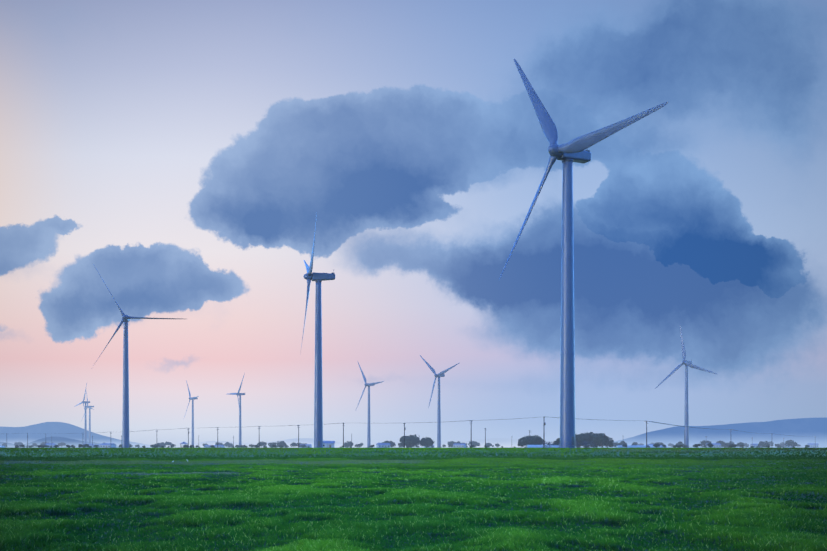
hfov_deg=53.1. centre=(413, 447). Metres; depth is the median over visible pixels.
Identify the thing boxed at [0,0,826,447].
sky
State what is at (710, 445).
scrub
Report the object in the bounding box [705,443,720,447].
house
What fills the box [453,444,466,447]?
house
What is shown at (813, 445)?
house
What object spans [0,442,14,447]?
house
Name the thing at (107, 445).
house
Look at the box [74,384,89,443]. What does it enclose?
turbine
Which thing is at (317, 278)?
turbine
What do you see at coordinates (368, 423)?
turbine
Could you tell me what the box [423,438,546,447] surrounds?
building
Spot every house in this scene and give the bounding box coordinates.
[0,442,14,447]
[45,443,54,447]
[100,443,115,447]
[205,445,224,447]
[300,444,311,447]
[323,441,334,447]
[376,443,390,447]
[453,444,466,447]
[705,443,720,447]
[807,443,818,447]
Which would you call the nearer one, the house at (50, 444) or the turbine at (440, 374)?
the turbine at (440, 374)
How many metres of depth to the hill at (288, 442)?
7864.10 m
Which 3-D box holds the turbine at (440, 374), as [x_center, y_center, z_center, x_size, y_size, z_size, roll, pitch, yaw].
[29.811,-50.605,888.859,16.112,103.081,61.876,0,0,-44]
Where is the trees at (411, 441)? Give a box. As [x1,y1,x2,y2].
[303,434,499,447]
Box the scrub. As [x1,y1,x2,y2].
[15,443,809,447]
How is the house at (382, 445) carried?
on the ground
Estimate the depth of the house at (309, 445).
948.78 m
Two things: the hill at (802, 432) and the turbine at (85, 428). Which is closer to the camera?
the turbine at (85, 428)
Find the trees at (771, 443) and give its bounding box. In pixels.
[637,441,800,446]
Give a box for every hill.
[0,422,159,447]
[10,437,129,447]
[189,438,366,447]
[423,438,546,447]
[590,418,826,447]
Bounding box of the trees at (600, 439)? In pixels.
[517,432,613,447]
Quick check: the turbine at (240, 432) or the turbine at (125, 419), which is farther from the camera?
the turbine at (240, 432)
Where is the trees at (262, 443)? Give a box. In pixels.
[2,441,302,447]
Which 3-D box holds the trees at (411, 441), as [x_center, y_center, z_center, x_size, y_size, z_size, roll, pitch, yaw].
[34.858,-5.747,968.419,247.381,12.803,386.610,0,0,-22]
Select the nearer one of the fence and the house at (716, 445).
the fence
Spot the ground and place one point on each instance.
(414, 451)
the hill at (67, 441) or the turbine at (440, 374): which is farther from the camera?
the hill at (67, 441)
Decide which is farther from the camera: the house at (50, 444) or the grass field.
the house at (50, 444)
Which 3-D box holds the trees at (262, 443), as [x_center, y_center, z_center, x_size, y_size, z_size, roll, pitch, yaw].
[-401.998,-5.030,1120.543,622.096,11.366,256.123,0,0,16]
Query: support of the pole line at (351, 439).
on the ground
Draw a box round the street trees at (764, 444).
[612,440,796,447]
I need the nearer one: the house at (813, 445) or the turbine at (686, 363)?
the turbine at (686, 363)
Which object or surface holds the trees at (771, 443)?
on the ground
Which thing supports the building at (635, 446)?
on the ground
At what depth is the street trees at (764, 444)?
921.21 m
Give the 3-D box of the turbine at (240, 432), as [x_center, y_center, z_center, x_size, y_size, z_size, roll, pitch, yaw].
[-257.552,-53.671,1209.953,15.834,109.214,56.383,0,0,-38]
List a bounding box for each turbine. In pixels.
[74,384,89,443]
[81,391,93,443]
[93,264,179,447]
[184,381,198,444]
[229,373,244,447]
[300,214,334,447]
[356,361,383,447]
[420,356,458,447]
[499,59,667,447]
[655,326,716,447]
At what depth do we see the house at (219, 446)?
762.57 m
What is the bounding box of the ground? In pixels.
[0,449,826,457]
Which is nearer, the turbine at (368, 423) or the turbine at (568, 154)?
the turbine at (568, 154)
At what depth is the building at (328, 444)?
416.01 m
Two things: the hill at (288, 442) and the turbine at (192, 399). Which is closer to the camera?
the turbine at (192, 399)
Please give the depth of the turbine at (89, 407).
1570.14 m
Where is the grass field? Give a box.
[0,447,826,550]
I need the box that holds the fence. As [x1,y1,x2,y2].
[543,442,593,447]
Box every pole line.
[14,417,815,447]
[51,428,783,447]
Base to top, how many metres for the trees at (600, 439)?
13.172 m
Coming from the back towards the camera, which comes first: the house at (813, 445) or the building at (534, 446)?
the house at (813, 445)

